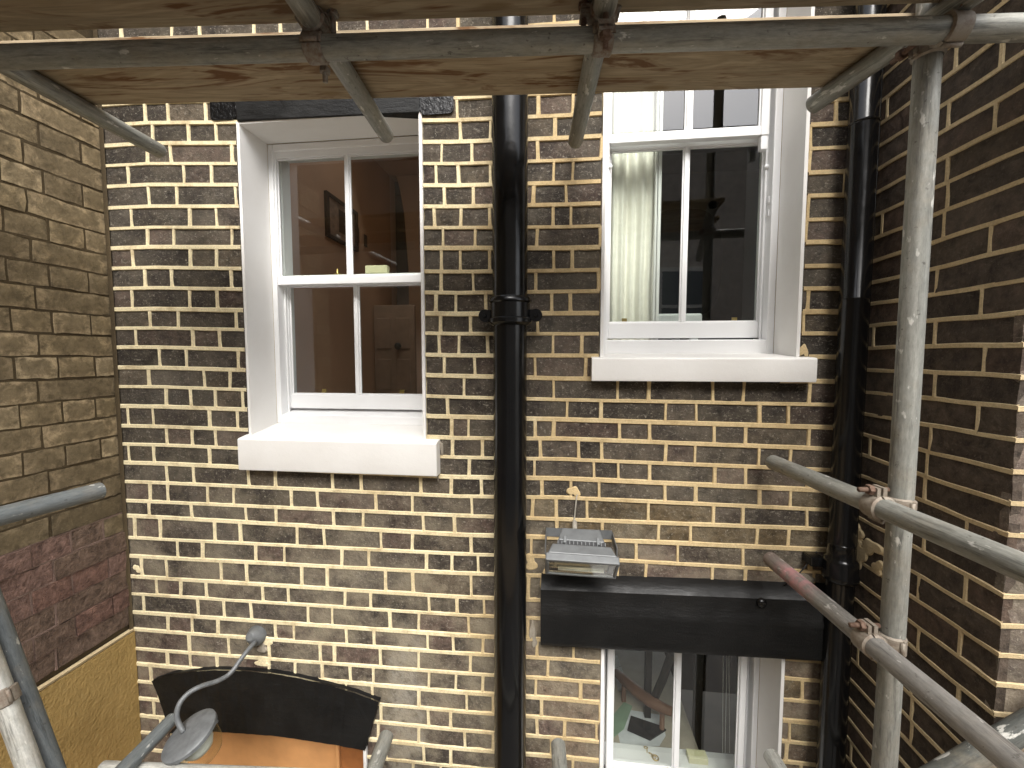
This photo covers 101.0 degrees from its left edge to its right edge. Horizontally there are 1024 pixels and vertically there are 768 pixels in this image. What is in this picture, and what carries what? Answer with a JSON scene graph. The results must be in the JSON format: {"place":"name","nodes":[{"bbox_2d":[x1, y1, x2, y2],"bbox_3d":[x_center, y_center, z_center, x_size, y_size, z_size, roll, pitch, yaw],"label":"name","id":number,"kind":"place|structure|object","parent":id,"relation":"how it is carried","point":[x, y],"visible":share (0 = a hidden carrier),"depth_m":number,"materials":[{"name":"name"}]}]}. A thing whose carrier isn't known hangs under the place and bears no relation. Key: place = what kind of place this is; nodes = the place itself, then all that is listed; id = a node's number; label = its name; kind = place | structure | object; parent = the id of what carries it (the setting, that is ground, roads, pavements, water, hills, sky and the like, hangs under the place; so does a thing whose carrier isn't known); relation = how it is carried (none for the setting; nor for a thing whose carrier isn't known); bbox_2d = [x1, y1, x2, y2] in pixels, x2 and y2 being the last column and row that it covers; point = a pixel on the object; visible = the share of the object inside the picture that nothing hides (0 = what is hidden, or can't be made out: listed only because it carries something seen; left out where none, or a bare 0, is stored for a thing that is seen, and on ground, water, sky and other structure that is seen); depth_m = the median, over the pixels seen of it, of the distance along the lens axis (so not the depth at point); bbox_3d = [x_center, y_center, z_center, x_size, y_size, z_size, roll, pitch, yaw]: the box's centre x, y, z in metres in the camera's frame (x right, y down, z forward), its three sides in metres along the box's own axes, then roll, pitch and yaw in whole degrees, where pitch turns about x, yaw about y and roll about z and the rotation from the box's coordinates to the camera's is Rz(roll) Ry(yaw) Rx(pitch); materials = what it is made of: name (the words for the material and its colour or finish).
{"place":"outdoors","nodes":[
{"label":"outdoors","id":0,"kind":"place"},
{"bbox_2d":[0,482,105,525],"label":"scaffold tube","id":1,"kind":"object","parent":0,"point":[25,509],"visible":1,"depth_m":1.14,"materials":[{"name":"grey metal"}]},
{"bbox_2d":[97,760,295,767],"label":"scaffold tube","id":2,"kind":"object","parent":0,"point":[109,764],"visible":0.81,"depth_m":1.37,"materials":[{"name":"grey metal"}]},
{"bbox_2d":[115,713,175,767],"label":"scaffold tube","id":3,"kind":"object","parent":2,"relation":"on","point":[136,756],"visible":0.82,"depth_m":1.41,"materials":[{"name":"grey metal"}]},
{"bbox_2d":[0,645,45,767],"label":"scaffold tube","id":4,"kind":"object","parent":3,"relation":"attached to","point":[18,737],"visible":1,"depth_m":1.14,"materials":[{"name":"grey metal"}]},
{"bbox_2d":[0,682,21,709],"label":"coupler","id":5,"kind":"object","parent":4,"relation":"attached to","point":[11,694],"visible":0.92,"depth_m":1.14,"materials":[{"name":"beige metal"}]},
{"bbox_2d":[0,588,66,767],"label":"scaffold tube","id":6,"kind":"object","parent":5,"relation":"attached to","point":[32,702],"visible":0.72,"depth_m":1.21,"materials":[{"name":"grey metal"}]},
{"bbox_2d":[367,730,392,767],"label":"scaffold tube","id":7,"kind":"object","parent":2,"relation":"on","point":[381,750],"visible":1,"depth_m":1.38,"materials":[{"name":"grey metal"}]},
{"bbox_2d":[551,738,566,767],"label":"scaffold tube","id":8,"kind":"object","parent":2,"relation":"on","point":[558,753],"visible":1,"depth_m":1.36,"materials":[{"name":"grey metal"}]},
{"bbox_2d":[763,749,786,767],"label":"scaffold tube","id":9,"kind":"object","parent":2,"relation":"on","point":[772,758],"visible":1,"depth_m":1.35,"materials":[{"name":"grey metal"}]},
{"bbox_2d":[395,182,408,304],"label":"hall walls","id":10,"kind":"structure","parent":0,"point":[402,267],"depth_m":5.29,"materials":[{"name":"beige paint"}]},
{"bbox_2d":[389,174,421,393],"bbox_3d":[-0.474,-0.679,3.701,1.826,2.873,0.120,0,4,6],"label":"partition","id":11,"kind":"object","parent":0,"point":[409,190],"visible":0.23,"depth_m":3.66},
{"bbox_2d":[97,5,853,767],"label":"brick wall","id":12,"kind":"structure","parent":0,"point":[381,587],"depth_m":1.61,"materials":[{"name":"brown brick"}]},
{"bbox_2d":[161,625,266,765],"bbox_3d":[-1.085,1.155,1.560,0.163,0.309,0.404,0,4,6],"label":"wall lamp","id":13,"kind":"object","parent":12,"relation":"attached to","point":[190,738],"visible":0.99,"depth_m":1.45,"materials":[{"name":"grey metal"}]},
{"bbox_2d":[152,666,380,750],"bbox_3d":[-1.015,1.323,1.787,0.998,0.310,0.123,0,4,6],"label":"lintel","id":14,"kind":"object","parent":12,"relation":"attached to","point":[258,703],"depth_m":1.72,"materials":[{"name":"black paint"}]},
{"bbox_2d":[188,732,367,767],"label":"door recess","id":15,"kind":"object","parent":12,"relation":"attached to","point":[250,749],"depth_m":1.85,"materials":[{"name":"orange wood"}]},
{"bbox_2d":[188,732,335,767],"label":"door panel","id":16,"kind":"structure","parent":15,"relation":"in","point":[236,748],"depth_m":1.86,"materials":[{"name":"orange wood"}]},
{"bbox_2d":[210,96,453,121],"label":"lintel","id":17,"kind":"structure","parent":12,"relation":"attached to","point":[402,107],"depth_m":1.55,"materials":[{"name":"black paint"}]},
{"bbox_2d":[236,111,439,475],"bbox_3d":[-0.652,-0.334,1.709,0.790,1.326,0.311,0,4,6],"label":"sash window","id":18,"kind":"structure","parent":12,"relation":"attached to","point":[357,432],"depth_m":1.71,"materials":[{"name":"white paint"}]},
{"bbox_2d":[365,265,388,273],"bbox_3d":[-0.574,-0.486,1.800,0.098,0.034,0.030,0,4,6],"label":"wax block","id":19,"kind":"object","parent":18,"relation":"on","point":[376,269],"depth_m":1.78,"materials":[{"name":"yellow wax"}]},
{"bbox_2d":[478,16,541,767],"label":"downpipe","id":20,"kind":"object","parent":12,"relation":"attached to","point":[510,316],"visible":0.98,"depth_m":1.42,"materials":[{"name":"black metal"}]},
{"bbox_2d":[545,494,619,578],"bbox_3d":[0.235,0.528,1.448,0.242,0.239,0.209,0,4,6],"label":"floodlight","id":21,"kind":"object","parent":12,"relation":"attached to","point":[574,551],"visible":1,"depth_m":1.40,"materials":[{"name":"grey metal"}]},
{"bbox_2d":[541,573,824,660],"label":"lintel beam","id":22,"kind":"structure","parent":12,"relation":"attached to","point":[750,618],"depth_m":1.48,"materials":[{"name":"black paint"}]},
{"bbox_2d":[599,649,784,767],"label":"sash window","id":23,"kind":"structure","parent":12,"relation":"attached to","point":[767,688],"depth_m":1.69,"materials":[{"name":"white paint"}]},
{"bbox_2d":[604,742,733,767],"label":"window sill","id":24,"kind":"structure","parent":23,"relation":"attached to","point":[641,753],"depth_m":1.89,"materials":[{"name":"white paint"}]},
{"bbox_2d":[644,746,658,760],"bbox_3d":[0.626,1.657,1.895,0.032,0.012,0.079,-2,4,-26],"label":"chain","id":25,"kind":"object","parent":24,"relation":"on","point":[653,755],"visible":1,"depth_m":1.88,"materials":[{"name":"gold metal"}]},
{"bbox_2d":[686,749,707,764],"bbox_3d":[0.818,1.648,1.867,0.082,0.028,0.045,0,4,6],"label":"wax block","id":26,"kind":"object","parent":24,"relation":"on","point":[695,756],"depth_m":1.85,"materials":[{"name":"yellow wax"}]},
{"bbox_2d":[722,715,722,752],"bbox_3d":[0.899,1.347,1.801,0.014,0.476,0.002,0,4,6],"label":"blind cord","id":27,"kind":"object","parent":23,"relation":"hanging from","point":[722,733],"visible":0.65,"depth_m":1.81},
{"bbox_2d":[729,689,729,752],"bbox_3d":[0.925,1.345,1.798,0.020,0.475,0.002,0,4,6],"label":"blind cord","id":28,"kind":"object","parent":23,"relation":"hanging from","point":[729,720],"visible":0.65,"depth_m":1.80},
{"bbox_2d":[591,7,817,381],"bbox_3d":[0.656,-0.789,1.536,0.726,1.545,0.323,0,4,6],"label":"sash window","id":29,"kind":"structure","parent":12,"relation":"attached to","point":[756,358],"depth_m":1.55,"materials":[{"name":"white paint"}]},
{"bbox_2d":[607,12,657,339],"bbox_3d":[0.495,-0.825,1.748,0.223,1.420,0.040,0,4,6],"label":"curtain","id":30,"kind":"object","parent":29,"relation":"hanging from","point":[632,224],"visible":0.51,"depth_m":1.75,"materials":[{"name":"white fabric"}]},
{"bbox_2d":[802,4,886,767],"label":"downpipe","id":31,"kind":"object","parent":12,"relation":"attached to","point":[837,562],"visible":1,"depth_m":1.33,"materials":[{"name":"black metal"}]},
{"bbox_2d":[615,655,622,690],"bbox_3d":[0.622,1.674,2.455,0.060,0.017,0.271,0,4,3],"label":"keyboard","id":32,"kind":"object","parent":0,"point":[618,666],"visible":0.41,"depth_m":2.48,"materials":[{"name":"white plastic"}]},
{"bbox_2d":[604,689,736,767],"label":"floor","id":33,"kind":"structure","parent":0,"point":[715,706],"depth_m":3.16,"materials":[{"name":"grey"}]},
{"bbox_2d":[614,668,672,729],"bbox_3d":[0.652,2.051,2.267,0.305,1.003,0.378,0,4,6],"label":"stool","id":34,"kind":"object","parent":33,"relation":"on","point":[642,695],"visible":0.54,"depth_m":2.13,"materials":[{"name":"brown wood"}]},
{"bbox_2d":[643,651,651,717],"bbox_3d":[0.693,1.695,2.165,0.031,1.725,0.030,0,4,6],"label":"post","id":35,"kind":"object","parent":33,"relation":"on","point":[647,678],"visible":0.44,"depth_m":2.14,"materials":[{"name":"black"}]},
{"bbox_2d":[651,652,673,698],"bbox_3d":[0.738,1.453,2.080,0.046,0.362,0.157,-2,4,-27],"label":"dark strut","id":36,"kind":"object","parent":35,"relation":"attached to","point":[663,677],"visible":0.64,"depth_m":2.05,"materials":[{"name":"black plastic"}]},
{"bbox_2d":[605,649,698,749],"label":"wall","id":37,"kind":"structure","parent":33,"relation":"on","point":[631,663],"depth_m":2.31,"materials":[{"name":"wood"}]},
{"bbox_2d":[613,702,631,737],"bbox_3d":[0.537,1.702,2.133,0.075,0.004,0.260,2,4,30],"label":"green folder","id":38,"kind":"object","parent":37,"relation":"on","point":[621,714],"visible":0.71,"depth_m":2.15,"materials":[{"name":"paper"}]},
{"bbox_2d":[618,710,665,745],"bbox_3d":[0.641,1.706,2.090,0.243,0.002,0.213,0,4,6],"label":"paper sheet","id":39,"kind":"object","parent":37,"relation":"on","point":[626,736],"visible":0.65,"depth_m":2.05,"materials":[{"name":"white paper"}]},
{"bbox_2d":[627,716,665,740],"bbox_3d":[0.662,1.699,2.076,0.170,0.008,0.104,2,4,27],"label":"tablet","id":40,"kind":"object","parent":39,"relation":"on","point":[647,730],"visible":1,"depth_m":2.08,"materials":[{"name":"black glass"}]},
{"bbox_2d":[692,654,703,749],"bbox_3d":[0.936,1.697,2.137,0.037,1.725,0.030,0,4,6],"label":"post","id":41,"kind":"object","parent":33,"relation":"on","point":[697,695],"visible":0.44,"depth_m":2.12,"materials":[{"name":"black"}]},
{"bbox_2d":[664,652,737,693],"label":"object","id":42,"kind":"structure","parent":0,"point":[714,668],"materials":[{"name":"grey"}]},
{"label":"floor","id":43,"kind":"structure","parent":0,"visible":0},
{"bbox_2d":[659,313,701,339],"bbox_3d":[0.673,0.225,2.031,0.324,1.083,0.350,0,4,6],"label":"desk","id":44,"kind":"object","parent":43,"relation":"on","point":[689,317],"visible":0.09,"depth_m":1.82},
{"bbox_2d":[659,209,721,314],"bbox_3d":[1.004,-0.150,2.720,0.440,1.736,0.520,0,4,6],"label":"office chair","id":45,"kind":"object","parent":43,"relation":"on","point":[704,261],"visible":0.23,"depth_m":2.42,"materials":[{"name":"black plastic"}]},
{"bbox_2d":[658,8,761,339],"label":"room walls","id":46,"kind":"structure","parent":43,"relation":"on","point":[723,187],"depth_m":3.88,"materials":[{"name":"grey paint"}]},
{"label":"floor","id":47,"kind":"structure","parent":0,"visible":0},
{"bbox_2d":[289,159,391,392],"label":"room walls","id":48,"kind":"structure","parent":47,"relation":"on","point":[324,338],"depth_m":2.76,"materials":[{"name":"brown paint"}]},
{"bbox_2d":[324,190,366,251],"bbox_3d":[-1.130,-1.085,2.920,0.019,0.278,0.570,0,4,6],"label":"picture frame","id":49,"kind":"object","parent":48,"relation":"attached to","point":[335,219],"visible":0.95,"depth_m":2.78,"materials":[{"name":"brown wood"}]},
{"bbox_2d":[374,305,416,393],"bbox_3d":[-0.922,0.083,3.333,0.329,1.398,0.090,0,4,6],"label":"interior door","id":50,"kind":"structure","parent":48,"relation":"attached to","point":[395,349],"depth_m":3.31,"materials":[{"name":"paint"}]},
{"bbox_2d":[374,305,416,393],"bbox_3d":[-0.920,0.081,3.358,0.329,1.398,0.040,0,4,6],"label":"door leaf","id":51,"kind":"structure","parent":50,"relation":"in","point":[393,312],"depth_m":3.31,"materials":[{"name":"paint"}]},
{"bbox_2d":[374,156,418,180],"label":"ceiling","id":52,"kind":"structure","parent":48,"relation":"on","point":[392,167],"depth_m":3.44,"materials":[{"name":"paint"}]},
{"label":"ground","id":53,"kind":"structure","parent":0,"visible":0},
{"bbox_2d":[0,29,142,767],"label":"brick wall","id":54,"kind":"structure","parent":53,"relation":"on","point":[65,581],"depth_m":1.54,"materials":[{"name":"brown brick"}]},
{"bbox_2d":[871,3,942,767],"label":"scaffold tube","id":55,"kind":"object","parent":53,"relation":"on","point":[926,79],"visible":0.84,"depth_m":0.95,"materials":[{"name":"grey metal"}]},
{"bbox_2d":[0,12,1023,70],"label":"scaffold tube","id":56,"kind":"object","parent":55,"relation":"attached to","point":[726,36],"visible":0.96,"depth_m":0.89,"materials":[{"name":"grey metal"}]},
{"bbox_2d":[0,70,165,157],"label":"scaffold tube","id":57,"kind":"object","parent":56,"relation":"on","point":[40,84],"visible":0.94,"depth_m":1.21,"materials":[{"name":"grey metal"}]},
{"bbox_2d":[295,5,338,83],"bbox_3d":[-0.427,-0.759,0.922,0.078,0.142,0.081,-3,5,-43],"label":"coupler","id":58,"kind":"object","parent":56,"relation":"attached to","point":[312,52],"visible":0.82,"depth_m":0.91,"materials":[{"name":"metal"}]},
{"bbox_2d":[285,0,393,142],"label":"scaffold tube","id":59,"kind":"object","parent":56,"relation":"on","point":[307,13],"visible":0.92,"depth_m":1.09,"materials":[{"name":"grey metal"}]},
{"bbox_2d":[0,0,941,31],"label":"scaffold board","id":60,"kind":"object","parent":59,"relation":"on","point":[33,15],"visible":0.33,"depth_m":0.91,"materials":[{"name":"brown wood"}]},
{"bbox_2d":[578,0,621,57],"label":"coupler","id":61,"kind":"object","parent":56,"relation":"attached to","point":[604,29],"visible":0.85,"depth_m":0.88,"materials":[{"name":"brown metal"}]},
{"bbox_2d":[568,0,617,148],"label":"scaffold tube","id":62,"kind":"object","parent":61,"relation":"attached to","point":[589,75],"visible":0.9,"depth_m":1.11,"materials":[{"name":"grey metal"}]},
{"bbox_2d":[806,0,983,112],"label":"scaffold tube","id":63,"kind":"object","parent":56,"relation":"on","point":[877,59],"visible":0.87,"depth_m":1.05,"materials":[{"name":"grey metal"}]},
{"bbox_2d":[0,13,914,104],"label":"scaffold board","id":64,"kind":"object","parent":63,"relation":"on","point":[726,70],"visible":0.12,"depth_m":1.12,"materials":[{"name":"brown wood"}]},
{"bbox_2d":[848,618,907,660],"bbox_3d":[0.880,0.609,1.022,0.140,0.087,0.088,0,4,6],"label":"coupler","id":65,"kind":"object","parent":55,"relation":"attached to","point":[864,631],"visible":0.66,"depth_m":1.00,"materials":[{"name":"beige metal"}]},
{"bbox_2d":[857,484,917,523],"bbox_3d":[0.882,0.279,1.000,0.139,0.087,0.088,0,4,6],"label":"coupler","id":66,"kind":"object","parent":55,"relation":"attached to","point":[872,497],"visible":0.66,"depth_m":0.98,"materials":[{"name":"grey metal"}]},
{"bbox_2d":[763,552,1023,767],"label":"scaffold tube","id":67,"kind":"object","parent":55,"relation":"attached to","point":[989,742],"visible":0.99,"depth_m":0.86,"materials":[{"name":"grey metal"}]},
{"bbox_2d":[765,455,1023,583],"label":"scaffold tube","id":68,"kind":"object","parent":55,"relation":"attached to","point":[1007,561],"visible":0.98,"depth_m":0.86,"materials":[{"name":"grey metal"}]},
{"bbox_2d":[889,4,975,64],"bbox_3d":[0.898,-0.739,0.895,0.088,0.087,0.140,0,4,6],"label":"coupler","id":69,"kind":"object","parent":55,"relation":"attached to","point":[964,21],"visible":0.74,"depth_m":0.86,"materials":[{"name":"metal"}]},
{"bbox_2d":[919,707,1023,767],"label":"scaffold tube","id":70,"kind":"object","parent":55,"relation":"attached to","point":[967,754],"visible":0.63,"depth_m":0.92,"materials":[{"name":"grey metal"}]},
{"bbox_2d":[845,0,1023,767],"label":"brick wall","id":71,"kind":"structure","parent":53,"relation":"on","point":[965,630],"depth_m":1.06,"materials":[{"name":"black brick"}]}
]}

